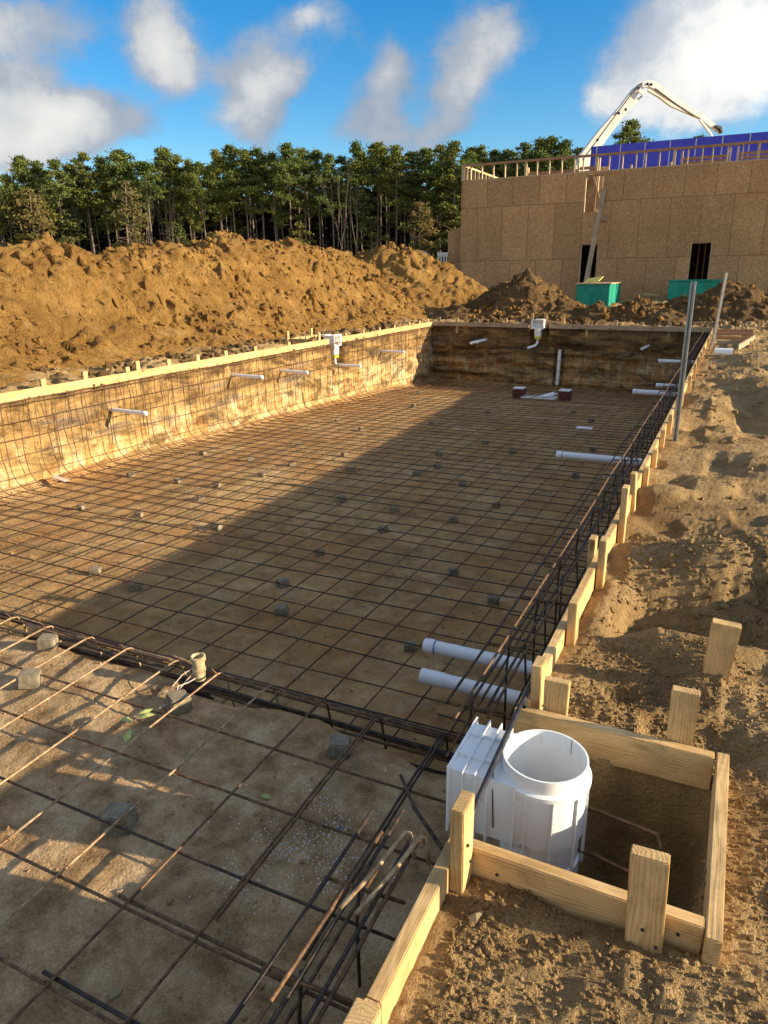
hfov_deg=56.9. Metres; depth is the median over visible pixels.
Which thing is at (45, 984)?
rebar grid
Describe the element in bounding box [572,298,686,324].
dirt heap
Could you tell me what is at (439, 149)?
pine tree
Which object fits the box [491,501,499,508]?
concrete block
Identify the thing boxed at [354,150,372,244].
pine tree
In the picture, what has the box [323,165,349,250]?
bare tree
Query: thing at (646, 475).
wooden stake
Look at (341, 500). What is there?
concrete block
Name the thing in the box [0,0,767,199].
sky
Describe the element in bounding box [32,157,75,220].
pine tree
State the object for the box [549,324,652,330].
form board
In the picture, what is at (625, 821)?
bent rebar
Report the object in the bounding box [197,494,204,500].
concrete block
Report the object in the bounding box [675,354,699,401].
form board
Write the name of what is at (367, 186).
pine tree
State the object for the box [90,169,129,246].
pine tree
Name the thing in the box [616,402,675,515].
form board
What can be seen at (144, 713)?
leafy sprig
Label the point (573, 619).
wooden stake
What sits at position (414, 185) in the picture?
pine tree
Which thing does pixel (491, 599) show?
concrete block
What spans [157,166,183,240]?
pine tree
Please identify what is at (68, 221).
leafy tree
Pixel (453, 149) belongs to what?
pine tree
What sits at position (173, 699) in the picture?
concrete block
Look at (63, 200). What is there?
pine tree
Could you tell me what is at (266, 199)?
pine tree
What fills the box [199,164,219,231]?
pine tree
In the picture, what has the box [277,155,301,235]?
pine tree
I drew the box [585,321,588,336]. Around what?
wooden stake
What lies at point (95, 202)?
pine tree
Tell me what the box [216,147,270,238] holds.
pine tree
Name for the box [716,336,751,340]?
form board
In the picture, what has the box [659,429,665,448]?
wooden stake
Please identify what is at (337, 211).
pine tree
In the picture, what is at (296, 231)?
leafy tree
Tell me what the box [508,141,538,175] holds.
pine tree
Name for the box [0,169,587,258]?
woodland
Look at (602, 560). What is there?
wooden stake
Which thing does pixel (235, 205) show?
pine tree
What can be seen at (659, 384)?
pvc pipe
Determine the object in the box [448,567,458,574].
concrete block
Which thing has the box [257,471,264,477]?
concrete block
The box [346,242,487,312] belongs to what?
dirt heap
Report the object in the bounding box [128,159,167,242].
pine tree
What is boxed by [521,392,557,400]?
drain pipes
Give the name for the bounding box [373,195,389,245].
thin tree
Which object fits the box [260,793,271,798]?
fallen leaf
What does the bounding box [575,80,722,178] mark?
concrete pump
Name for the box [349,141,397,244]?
pine tree
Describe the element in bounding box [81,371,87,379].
wooden stake
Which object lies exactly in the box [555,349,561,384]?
pvc pipe
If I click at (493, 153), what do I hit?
pine tree
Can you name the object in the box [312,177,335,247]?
pine tree
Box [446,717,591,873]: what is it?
pool skimmer
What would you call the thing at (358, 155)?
pine tree
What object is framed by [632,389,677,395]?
pvc pipe
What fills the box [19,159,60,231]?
pine tree
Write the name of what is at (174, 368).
form board
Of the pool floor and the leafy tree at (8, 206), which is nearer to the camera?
the pool floor
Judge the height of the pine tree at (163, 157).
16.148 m
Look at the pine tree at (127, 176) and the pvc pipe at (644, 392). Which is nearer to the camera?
the pvc pipe at (644, 392)
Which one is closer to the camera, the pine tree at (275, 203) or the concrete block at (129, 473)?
the concrete block at (129, 473)
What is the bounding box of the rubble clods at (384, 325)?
[31,313,766,381]
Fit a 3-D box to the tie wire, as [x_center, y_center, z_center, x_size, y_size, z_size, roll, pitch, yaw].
[0.340,0.889,2.222,0.009,0.216,0.038,-2,18,-2]
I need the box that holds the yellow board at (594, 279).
[584,276,603,282]
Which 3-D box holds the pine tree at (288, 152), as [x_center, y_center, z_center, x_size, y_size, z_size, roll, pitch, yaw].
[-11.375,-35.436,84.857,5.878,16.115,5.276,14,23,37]
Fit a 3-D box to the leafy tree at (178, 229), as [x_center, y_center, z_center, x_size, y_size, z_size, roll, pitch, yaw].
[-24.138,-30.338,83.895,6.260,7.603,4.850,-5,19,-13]
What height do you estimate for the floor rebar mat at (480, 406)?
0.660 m
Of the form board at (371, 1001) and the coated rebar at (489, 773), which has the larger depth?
the coated rebar at (489, 773)
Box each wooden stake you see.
[39,378,46,386]
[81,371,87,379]
[134,361,139,370]
[166,359,170,365]
[286,331,289,340]
[342,997,380,1023]
[449,789,474,893]
[530,655,546,709]
[543,675,570,715]
[565,595,580,645]
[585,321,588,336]
[586,535,597,569]
[595,536,608,589]
[617,484,629,543]
[625,844,670,953]
[629,471,636,512]
[642,466,649,486]
[651,448,657,468]
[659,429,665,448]
[666,685,700,745]
[667,322,671,336]
[667,413,672,433]
[687,375,691,388]
[692,363,696,377]
[696,357,699,370]
[703,618,741,681]
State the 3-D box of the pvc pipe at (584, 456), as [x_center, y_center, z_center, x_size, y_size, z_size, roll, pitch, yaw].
[3.047,-0.700,9.437,1.494,0.113,0.104,7,20,23]
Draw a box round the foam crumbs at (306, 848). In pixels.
[188,762,435,943]
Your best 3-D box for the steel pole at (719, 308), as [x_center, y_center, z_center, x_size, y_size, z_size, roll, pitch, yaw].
[6.703,-3.889,14.260,0.048,1.756,0.276,-2,19,-3]
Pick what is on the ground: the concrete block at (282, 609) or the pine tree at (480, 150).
the pine tree at (480, 150)
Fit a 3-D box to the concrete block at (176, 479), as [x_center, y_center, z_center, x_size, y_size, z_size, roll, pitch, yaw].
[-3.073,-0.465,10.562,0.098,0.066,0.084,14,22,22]
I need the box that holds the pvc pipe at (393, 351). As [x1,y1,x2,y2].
[381,350,404,353]
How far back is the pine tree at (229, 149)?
84.79 m
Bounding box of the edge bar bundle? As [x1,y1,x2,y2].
[0,610,463,774]
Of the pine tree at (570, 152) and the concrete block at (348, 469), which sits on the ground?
the pine tree at (570, 152)
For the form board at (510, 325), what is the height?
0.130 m
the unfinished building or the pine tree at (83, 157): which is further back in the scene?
the pine tree at (83, 157)
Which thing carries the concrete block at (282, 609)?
on the pool floor
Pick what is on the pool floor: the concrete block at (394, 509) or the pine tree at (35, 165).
the concrete block at (394, 509)
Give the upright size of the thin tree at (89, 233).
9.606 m
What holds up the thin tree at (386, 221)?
on the ground
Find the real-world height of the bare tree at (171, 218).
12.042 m
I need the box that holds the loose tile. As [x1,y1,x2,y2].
[575,426,592,429]
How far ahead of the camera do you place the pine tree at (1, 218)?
80.58 m
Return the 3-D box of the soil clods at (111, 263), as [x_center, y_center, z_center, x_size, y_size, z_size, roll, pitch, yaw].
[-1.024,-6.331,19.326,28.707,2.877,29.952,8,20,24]
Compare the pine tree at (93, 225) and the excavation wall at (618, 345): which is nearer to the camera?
the excavation wall at (618, 345)
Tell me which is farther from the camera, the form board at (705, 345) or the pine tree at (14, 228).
the pine tree at (14, 228)
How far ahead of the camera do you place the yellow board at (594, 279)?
27.23 m
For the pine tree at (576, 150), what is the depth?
80.39 m
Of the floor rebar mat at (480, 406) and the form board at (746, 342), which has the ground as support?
the form board at (746, 342)
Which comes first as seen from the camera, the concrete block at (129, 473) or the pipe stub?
the pipe stub
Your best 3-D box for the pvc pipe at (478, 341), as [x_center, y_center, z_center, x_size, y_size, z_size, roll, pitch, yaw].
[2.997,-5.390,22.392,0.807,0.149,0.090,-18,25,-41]
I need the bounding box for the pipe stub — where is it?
[157,652,205,708]
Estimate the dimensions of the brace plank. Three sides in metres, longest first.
4.475 x 0.200 x 0.045 m
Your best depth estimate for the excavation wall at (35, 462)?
13.12 m
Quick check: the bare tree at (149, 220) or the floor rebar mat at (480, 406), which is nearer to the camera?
the floor rebar mat at (480, 406)
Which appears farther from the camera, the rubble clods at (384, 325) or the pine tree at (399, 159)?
the pine tree at (399, 159)
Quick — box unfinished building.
[448,132,767,296]
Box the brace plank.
[584,189,605,281]
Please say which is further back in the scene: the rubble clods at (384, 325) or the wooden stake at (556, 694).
the rubble clods at (384, 325)
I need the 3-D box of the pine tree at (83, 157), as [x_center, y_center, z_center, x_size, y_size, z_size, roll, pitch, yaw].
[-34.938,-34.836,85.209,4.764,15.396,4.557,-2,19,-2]
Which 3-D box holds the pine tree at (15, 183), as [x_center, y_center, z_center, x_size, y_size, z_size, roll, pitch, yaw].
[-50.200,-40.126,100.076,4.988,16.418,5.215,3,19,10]
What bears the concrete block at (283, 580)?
on the pool floor
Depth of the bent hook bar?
1.93 m
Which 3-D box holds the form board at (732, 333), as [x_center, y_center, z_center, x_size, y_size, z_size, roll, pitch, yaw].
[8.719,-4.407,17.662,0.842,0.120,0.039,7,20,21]
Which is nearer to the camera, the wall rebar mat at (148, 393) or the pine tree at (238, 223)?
the wall rebar mat at (148, 393)
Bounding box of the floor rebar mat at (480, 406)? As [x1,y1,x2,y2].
[0,380,675,766]
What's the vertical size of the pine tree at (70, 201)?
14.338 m
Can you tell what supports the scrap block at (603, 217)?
attached to the unfinished building
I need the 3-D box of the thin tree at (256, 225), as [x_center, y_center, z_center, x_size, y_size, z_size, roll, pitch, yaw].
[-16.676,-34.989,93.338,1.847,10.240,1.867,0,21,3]
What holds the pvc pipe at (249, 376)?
attached to the excavation wall at (35, 462)
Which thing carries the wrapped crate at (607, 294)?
on the ground
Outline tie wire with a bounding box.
[492,772,493,827]
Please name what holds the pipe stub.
on the pool floor
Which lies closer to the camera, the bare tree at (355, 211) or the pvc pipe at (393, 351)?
the pvc pipe at (393, 351)
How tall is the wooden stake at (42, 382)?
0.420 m
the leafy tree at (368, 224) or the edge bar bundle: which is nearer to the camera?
the edge bar bundle
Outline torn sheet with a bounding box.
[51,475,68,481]
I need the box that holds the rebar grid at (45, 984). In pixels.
[0,614,449,1023]
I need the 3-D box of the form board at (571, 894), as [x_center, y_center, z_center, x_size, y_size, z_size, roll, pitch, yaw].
[0.501,1.019,1.875,0.623,0.130,0.038,8,21,24]
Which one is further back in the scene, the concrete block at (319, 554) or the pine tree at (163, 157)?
the pine tree at (163, 157)
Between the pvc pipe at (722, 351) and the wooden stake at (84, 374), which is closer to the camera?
the wooden stake at (84, 374)
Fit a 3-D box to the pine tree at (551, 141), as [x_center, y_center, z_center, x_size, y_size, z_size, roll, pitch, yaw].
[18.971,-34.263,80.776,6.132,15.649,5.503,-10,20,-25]
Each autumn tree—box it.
[12,186,57,240]
[106,179,151,246]
[403,201,440,255]
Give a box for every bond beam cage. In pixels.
[226,808,421,1023]
[444,331,708,756]
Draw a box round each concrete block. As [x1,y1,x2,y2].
[17,668,42,689]
[36,633,59,650]
[76,504,85,509]
[88,566,102,575]
[100,801,138,836]
[126,471,134,477]
[129,581,141,591]
[134,511,143,517]
[164,689,192,715]
[173,478,181,482]
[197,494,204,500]
[210,522,222,530]
[212,482,220,487]
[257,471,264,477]
[274,604,289,615]
[275,577,289,588]
[314,548,324,555]
[327,734,350,758]
[336,495,345,502]
[346,465,354,471]
[378,525,388,533]
[390,506,399,512]
[404,640,415,651]
[412,470,419,476]
[435,451,441,456]
[448,516,457,523]
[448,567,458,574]
[487,595,498,604]
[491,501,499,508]
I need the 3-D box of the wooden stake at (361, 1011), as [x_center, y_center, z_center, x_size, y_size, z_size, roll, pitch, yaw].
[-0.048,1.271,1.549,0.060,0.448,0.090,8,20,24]
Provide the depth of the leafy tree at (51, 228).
79.51 m
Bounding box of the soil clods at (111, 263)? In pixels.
[0,229,767,375]
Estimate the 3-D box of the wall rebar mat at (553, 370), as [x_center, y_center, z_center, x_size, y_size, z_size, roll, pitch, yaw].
[4.979,-4.606,21.244,8.332,1.676,0.767,10,21,29]
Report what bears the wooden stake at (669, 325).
on the ground
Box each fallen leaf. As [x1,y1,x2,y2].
[109,988,121,999]
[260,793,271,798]
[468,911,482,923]
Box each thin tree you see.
[1,181,14,243]
[80,209,96,253]
[92,214,103,252]
[116,198,119,246]
[154,199,168,240]
[249,197,257,238]
[250,213,260,238]
[299,192,314,245]
[317,207,327,246]
[332,203,341,249]
[345,210,352,250]
[353,185,363,250]
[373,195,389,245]
[382,195,390,243]
[397,183,405,246]
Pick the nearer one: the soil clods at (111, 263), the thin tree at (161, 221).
the soil clods at (111, 263)
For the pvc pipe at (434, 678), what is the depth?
4.33 m
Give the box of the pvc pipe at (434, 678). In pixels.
[418,668,520,704]
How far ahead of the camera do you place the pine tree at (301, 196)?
86.13 m
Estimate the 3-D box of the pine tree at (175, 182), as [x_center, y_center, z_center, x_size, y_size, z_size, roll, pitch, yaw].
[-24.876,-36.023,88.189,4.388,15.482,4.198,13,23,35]
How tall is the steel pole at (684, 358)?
1.750 m
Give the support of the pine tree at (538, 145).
on the ground
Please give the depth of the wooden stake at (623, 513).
4.42 m
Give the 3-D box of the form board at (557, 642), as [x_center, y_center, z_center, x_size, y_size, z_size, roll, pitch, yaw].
[1.013,0.425,3.619,0.038,0.130,2.395,8,20,24]
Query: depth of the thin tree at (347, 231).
90.73 m
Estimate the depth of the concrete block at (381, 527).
8.38 m
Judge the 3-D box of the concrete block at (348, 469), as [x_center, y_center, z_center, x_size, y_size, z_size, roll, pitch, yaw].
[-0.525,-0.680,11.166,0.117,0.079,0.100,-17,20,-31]
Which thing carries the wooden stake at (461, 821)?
on the ground
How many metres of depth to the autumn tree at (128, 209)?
79.18 m
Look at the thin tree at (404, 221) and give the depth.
86.31 m
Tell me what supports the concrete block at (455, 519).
on the pool floor
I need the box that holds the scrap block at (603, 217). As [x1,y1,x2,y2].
[601,215,606,220]
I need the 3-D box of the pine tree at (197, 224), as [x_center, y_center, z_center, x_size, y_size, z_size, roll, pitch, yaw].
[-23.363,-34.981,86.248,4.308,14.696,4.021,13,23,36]
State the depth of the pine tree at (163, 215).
98.57 m
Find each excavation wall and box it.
[0,326,432,488]
[431,324,709,390]
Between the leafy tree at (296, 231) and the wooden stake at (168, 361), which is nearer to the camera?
the wooden stake at (168, 361)
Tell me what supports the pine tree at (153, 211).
on the ground
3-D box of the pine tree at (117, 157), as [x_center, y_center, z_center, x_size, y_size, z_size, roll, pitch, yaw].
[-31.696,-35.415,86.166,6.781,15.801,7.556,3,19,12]
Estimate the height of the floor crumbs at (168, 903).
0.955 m
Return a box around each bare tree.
[143,190,154,242]
[163,183,175,241]
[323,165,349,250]
[342,167,358,248]
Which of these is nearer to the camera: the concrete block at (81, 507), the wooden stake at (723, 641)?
the wooden stake at (723, 641)
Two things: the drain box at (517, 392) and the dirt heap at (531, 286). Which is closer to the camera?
the drain box at (517, 392)
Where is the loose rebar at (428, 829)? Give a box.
[399,774,443,851]
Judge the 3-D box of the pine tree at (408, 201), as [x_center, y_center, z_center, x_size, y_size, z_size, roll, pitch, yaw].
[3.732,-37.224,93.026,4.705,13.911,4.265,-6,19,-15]
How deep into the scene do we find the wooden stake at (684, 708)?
2.35 m
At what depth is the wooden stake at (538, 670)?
2.61 m
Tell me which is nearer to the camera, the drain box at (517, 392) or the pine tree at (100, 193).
the drain box at (517, 392)
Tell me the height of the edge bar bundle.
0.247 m
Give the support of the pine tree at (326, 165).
on the ground
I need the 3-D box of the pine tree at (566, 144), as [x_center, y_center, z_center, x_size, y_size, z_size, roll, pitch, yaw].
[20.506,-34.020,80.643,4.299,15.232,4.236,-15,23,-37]
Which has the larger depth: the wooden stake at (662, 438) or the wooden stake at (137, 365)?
the wooden stake at (137, 365)
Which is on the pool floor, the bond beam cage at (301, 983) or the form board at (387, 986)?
the bond beam cage at (301, 983)
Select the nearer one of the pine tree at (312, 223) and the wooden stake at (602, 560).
the wooden stake at (602, 560)
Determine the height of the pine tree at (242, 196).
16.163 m
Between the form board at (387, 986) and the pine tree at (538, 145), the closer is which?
the form board at (387, 986)
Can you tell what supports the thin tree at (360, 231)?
on the ground
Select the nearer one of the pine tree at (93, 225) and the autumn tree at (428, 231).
the autumn tree at (428, 231)
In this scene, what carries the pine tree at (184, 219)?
on the ground
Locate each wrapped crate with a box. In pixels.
[575,282,622,307]
[667,279,722,299]
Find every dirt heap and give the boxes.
[0,230,431,386]
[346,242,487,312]
[428,268,586,323]
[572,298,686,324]
[655,281,767,322]
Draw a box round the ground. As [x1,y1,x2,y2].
[0,297,767,1023]
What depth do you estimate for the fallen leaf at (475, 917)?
1.82 m
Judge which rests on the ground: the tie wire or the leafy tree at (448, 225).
the leafy tree at (448, 225)
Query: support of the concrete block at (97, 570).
on the pool floor
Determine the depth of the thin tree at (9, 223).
87.36 m
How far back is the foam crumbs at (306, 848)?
2.65 m
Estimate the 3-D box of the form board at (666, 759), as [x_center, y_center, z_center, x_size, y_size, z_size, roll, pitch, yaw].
[0.781,0.812,2.473,0.665,0.130,0.039,8,20,25]
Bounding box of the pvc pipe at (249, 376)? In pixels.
[230,373,263,378]
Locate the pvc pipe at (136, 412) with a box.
[109,407,147,415]
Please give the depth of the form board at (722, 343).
15.80 m
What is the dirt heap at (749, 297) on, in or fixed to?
on the ground
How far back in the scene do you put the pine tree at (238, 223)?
99.95 m
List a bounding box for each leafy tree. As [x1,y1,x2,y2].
[0,191,43,246]
[9,199,75,243]
[56,214,90,243]
[153,221,189,244]
[285,222,321,247]
[345,216,389,254]
[398,202,447,258]
[431,209,460,262]
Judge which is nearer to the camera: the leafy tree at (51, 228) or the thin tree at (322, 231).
the leafy tree at (51, 228)
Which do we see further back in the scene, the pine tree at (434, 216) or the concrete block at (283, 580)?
the pine tree at (434, 216)
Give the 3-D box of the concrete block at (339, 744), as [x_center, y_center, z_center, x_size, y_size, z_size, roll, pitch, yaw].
[-0.196,1.040,3.150,0.100,0.071,0.090,5,22,2]
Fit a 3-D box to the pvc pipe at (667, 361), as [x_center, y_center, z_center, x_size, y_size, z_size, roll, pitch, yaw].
[7.250,-3.651,17.229,1.102,0.093,0.093,8,20,24]
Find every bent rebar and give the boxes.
[577,847,628,873]
[588,806,662,851]
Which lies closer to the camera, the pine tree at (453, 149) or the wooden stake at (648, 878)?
the wooden stake at (648, 878)
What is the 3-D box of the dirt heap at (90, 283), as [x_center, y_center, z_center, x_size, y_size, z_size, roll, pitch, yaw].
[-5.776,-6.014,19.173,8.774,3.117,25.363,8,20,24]
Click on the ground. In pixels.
(712, 469)
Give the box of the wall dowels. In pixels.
[5,328,424,458]
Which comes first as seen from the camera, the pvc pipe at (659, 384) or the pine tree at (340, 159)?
the pvc pipe at (659, 384)
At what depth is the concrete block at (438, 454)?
12.17 m
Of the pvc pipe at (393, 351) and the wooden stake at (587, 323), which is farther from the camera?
the wooden stake at (587, 323)
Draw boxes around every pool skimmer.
[320,334,360,367]
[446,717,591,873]
[527,319,544,348]
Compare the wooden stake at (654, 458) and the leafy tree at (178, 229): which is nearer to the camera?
the wooden stake at (654, 458)
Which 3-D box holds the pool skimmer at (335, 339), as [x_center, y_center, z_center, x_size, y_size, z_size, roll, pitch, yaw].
[-1.093,-4.061,17.857,1.130,0.793,0.380,8,20,24]
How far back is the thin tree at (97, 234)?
90.44 m
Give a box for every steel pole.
[672,282,695,440]
[710,272,727,349]
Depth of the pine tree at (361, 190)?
96.58 m
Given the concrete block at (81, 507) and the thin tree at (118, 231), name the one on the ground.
the thin tree at (118, 231)
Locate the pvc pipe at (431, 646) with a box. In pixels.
[422,638,531,674]
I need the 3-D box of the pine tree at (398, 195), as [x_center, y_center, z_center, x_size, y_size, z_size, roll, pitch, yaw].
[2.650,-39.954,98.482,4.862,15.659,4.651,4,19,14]
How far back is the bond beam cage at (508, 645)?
3.77 m
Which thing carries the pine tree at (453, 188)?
on the ground
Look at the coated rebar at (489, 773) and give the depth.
2.25 m
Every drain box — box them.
[512,386,526,398]
[558,389,571,400]
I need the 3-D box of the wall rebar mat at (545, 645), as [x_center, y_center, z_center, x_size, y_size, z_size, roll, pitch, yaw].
[4.364,-1.356,11.623,0.769,1.720,19.000,8,20,24]
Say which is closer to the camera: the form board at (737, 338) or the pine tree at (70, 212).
the form board at (737, 338)
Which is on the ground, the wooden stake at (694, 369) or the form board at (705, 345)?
the wooden stake at (694, 369)
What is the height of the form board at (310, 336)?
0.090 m
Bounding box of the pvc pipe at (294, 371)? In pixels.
[280,369,308,373]
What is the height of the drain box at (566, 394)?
0.320 m
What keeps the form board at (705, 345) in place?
on the right excavation wall
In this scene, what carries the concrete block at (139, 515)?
on the pool floor
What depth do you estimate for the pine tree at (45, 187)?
90.63 m
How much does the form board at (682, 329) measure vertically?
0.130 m
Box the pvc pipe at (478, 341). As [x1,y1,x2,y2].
[470,338,486,344]
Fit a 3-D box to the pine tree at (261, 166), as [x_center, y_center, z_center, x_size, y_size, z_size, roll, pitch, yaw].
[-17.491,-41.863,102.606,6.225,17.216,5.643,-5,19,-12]
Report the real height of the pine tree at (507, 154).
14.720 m
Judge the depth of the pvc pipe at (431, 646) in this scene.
4.68 m
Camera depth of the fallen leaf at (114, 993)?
2.11 m
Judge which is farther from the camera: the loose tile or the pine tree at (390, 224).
the pine tree at (390, 224)
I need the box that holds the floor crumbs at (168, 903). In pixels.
[0,467,599,1023]
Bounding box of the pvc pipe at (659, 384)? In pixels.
[656,383,678,387]
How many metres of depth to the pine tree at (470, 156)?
80.76 m
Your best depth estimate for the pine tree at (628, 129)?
81.38 m
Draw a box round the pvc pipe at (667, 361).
[658,359,694,363]
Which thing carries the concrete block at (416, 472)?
on the pool floor
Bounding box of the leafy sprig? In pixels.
[121,709,154,742]
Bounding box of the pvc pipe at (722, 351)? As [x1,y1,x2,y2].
[714,348,732,355]
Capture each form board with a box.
[0,368,151,404]
[151,339,328,376]
[290,334,316,339]
[291,339,313,342]
[342,322,431,342]
[364,998,379,1006]
[366,836,449,1023]
[433,321,528,327]
[472,839,704,955]
[513,704,714,789]
[518,514,618,707]
[545,321,565,323]
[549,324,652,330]
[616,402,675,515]
[652,326,712,331]
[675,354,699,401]
[699,329,712,353]
[701,752,729,966]
[715,341,750,345]
[716,332,752,335]
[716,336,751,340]
[717,329,753,332]
[737,335,754,350]
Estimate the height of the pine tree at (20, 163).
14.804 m
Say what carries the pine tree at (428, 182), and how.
on the ground
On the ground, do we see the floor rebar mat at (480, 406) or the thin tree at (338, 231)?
the thin tree at (338, 231)
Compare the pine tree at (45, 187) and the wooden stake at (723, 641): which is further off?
the pine tree at (45, 187)
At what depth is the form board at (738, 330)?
18.55 m
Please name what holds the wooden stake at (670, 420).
on the ground
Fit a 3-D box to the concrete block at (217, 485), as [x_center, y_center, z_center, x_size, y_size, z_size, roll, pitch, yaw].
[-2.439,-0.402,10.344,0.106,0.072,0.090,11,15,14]
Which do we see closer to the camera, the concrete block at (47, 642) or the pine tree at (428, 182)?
the concrete block at (47, 642)
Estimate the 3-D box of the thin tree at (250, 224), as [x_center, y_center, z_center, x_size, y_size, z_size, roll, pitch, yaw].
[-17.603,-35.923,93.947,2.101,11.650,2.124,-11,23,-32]
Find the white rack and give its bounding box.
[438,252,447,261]
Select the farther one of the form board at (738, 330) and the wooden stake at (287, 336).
the form board at (738, 330)
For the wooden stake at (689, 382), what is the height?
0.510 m
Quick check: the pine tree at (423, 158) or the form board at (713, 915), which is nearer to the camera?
the form board at (713, 915)
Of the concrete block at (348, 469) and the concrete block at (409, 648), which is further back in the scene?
the concrete block at (348, 469)
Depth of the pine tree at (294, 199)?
95.54 m
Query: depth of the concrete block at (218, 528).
8.47 m
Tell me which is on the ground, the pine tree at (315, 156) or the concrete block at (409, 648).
the pine tree at (315, 156)
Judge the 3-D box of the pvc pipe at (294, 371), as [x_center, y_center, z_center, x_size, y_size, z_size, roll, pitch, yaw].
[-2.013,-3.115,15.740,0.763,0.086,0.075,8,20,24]
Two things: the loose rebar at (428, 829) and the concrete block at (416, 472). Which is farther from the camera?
the concrete block at (416, 472)
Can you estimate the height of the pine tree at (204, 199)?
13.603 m
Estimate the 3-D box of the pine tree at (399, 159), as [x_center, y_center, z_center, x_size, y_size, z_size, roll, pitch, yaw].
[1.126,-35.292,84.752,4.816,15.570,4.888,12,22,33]
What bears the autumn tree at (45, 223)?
on the ground
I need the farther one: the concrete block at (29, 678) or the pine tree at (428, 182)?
the pine tree at (428, 182)
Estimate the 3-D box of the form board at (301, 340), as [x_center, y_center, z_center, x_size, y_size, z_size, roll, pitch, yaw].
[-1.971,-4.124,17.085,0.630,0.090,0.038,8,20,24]
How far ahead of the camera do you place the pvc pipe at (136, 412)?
11.42 m
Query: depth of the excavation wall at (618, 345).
21.55 m
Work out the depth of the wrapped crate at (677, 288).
27.46 m
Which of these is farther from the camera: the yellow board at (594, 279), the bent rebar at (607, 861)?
the yellow board at (594, 279)
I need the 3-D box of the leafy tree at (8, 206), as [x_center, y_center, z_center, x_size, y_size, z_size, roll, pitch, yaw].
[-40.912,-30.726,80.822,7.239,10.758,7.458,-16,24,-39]
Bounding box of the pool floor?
[0,375,676,1023]
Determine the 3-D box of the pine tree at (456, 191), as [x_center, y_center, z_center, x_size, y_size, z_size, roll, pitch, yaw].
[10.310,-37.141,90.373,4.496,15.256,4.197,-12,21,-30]
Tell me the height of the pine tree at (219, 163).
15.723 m
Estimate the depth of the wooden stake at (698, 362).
11.90 m
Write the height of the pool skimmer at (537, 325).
0.877 m
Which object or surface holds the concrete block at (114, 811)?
on the pool floor
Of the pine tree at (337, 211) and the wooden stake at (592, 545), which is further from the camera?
the pine tree at (337, 211)
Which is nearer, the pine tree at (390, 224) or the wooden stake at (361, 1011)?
the wooden stake at (361, 1011)
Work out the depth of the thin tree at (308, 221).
91.99 m
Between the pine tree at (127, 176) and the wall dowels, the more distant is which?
the pine tree at (127, 176)
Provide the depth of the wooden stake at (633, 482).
5.02 m
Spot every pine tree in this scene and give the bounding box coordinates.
[0,154,43,229]
[0,177,12,245]
[0,184,13,245]
[1,173,26,240]
[3,167,32,230]
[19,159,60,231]
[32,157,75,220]
[32,168,60,238]
[44,183,91,245]
[49,163,98,247]
[50,172,74,233]
[63,151,102,253]
[68,168,103,252]
[77,155,126,245]
[83,148,144,243]
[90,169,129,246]
[111,162,152,240]
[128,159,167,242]
[130,180,167,242]
[140,145,185,241]
[142,159,183,240]
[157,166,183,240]
[163,154,193,238]
[173,158,208,239]
[174,166,202,239]
[176,161,225,236]
[190,180,216,239]
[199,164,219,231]
[202,148,231,230]
[202,154,244,232]
[211,143,251,232]
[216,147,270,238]
[226,183,246,238]
[235,144,274,238]
[236,164,265,239]
[244,158,275,238]
[253,150,289,240]
[263,178,287,235]
[267,141,310,236]
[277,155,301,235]
[283,167,321,244]
[284,147,318,237]
[301,147,330,246]
[305,170,327,237]
[312,153,349,248]
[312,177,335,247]
[323,173,354,228]
[325,153,358,250]
[335,139,375,251]
[337,173,366,251]
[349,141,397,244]
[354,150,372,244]
[355,155,397,244]
[371,153,405,243]
[374,143,414,245]
[390,163,409,243]
[394,149,424,243]
[394,171,418,240]
[401,146,449,252]
[416,164,437,206]
[428,143,455,259]
[428,161,450,257]
[430,140,468,227]
[441,162,465,246]
[443,146,491,203]
[449,158,467,226]
[468,144,495,179]
[476,148,501,174]
[483,149,523,178]
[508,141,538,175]
[522,134,576,174]
[522,136,557,175]
[552,139,576,172]
[554,148,587,190]
[558,147,587,191]
[612,118,653,144]
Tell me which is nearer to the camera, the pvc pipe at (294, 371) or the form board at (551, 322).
the pvc pipe at (294, 371)
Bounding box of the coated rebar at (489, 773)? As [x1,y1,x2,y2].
[474,679,530,817]
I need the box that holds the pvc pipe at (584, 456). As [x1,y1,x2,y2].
[556,451,643,464]
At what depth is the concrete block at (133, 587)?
6.77 m
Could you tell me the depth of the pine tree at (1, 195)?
97.91 m
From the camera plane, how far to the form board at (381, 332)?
20.25 m
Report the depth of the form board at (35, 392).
10.81 m
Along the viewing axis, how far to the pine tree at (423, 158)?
82.64 m
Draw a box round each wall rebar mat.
[0,326,442,503]
[429,326,704,392]
[438,335,705,724]
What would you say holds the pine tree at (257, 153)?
on the ground
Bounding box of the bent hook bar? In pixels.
[338,830,431,916]

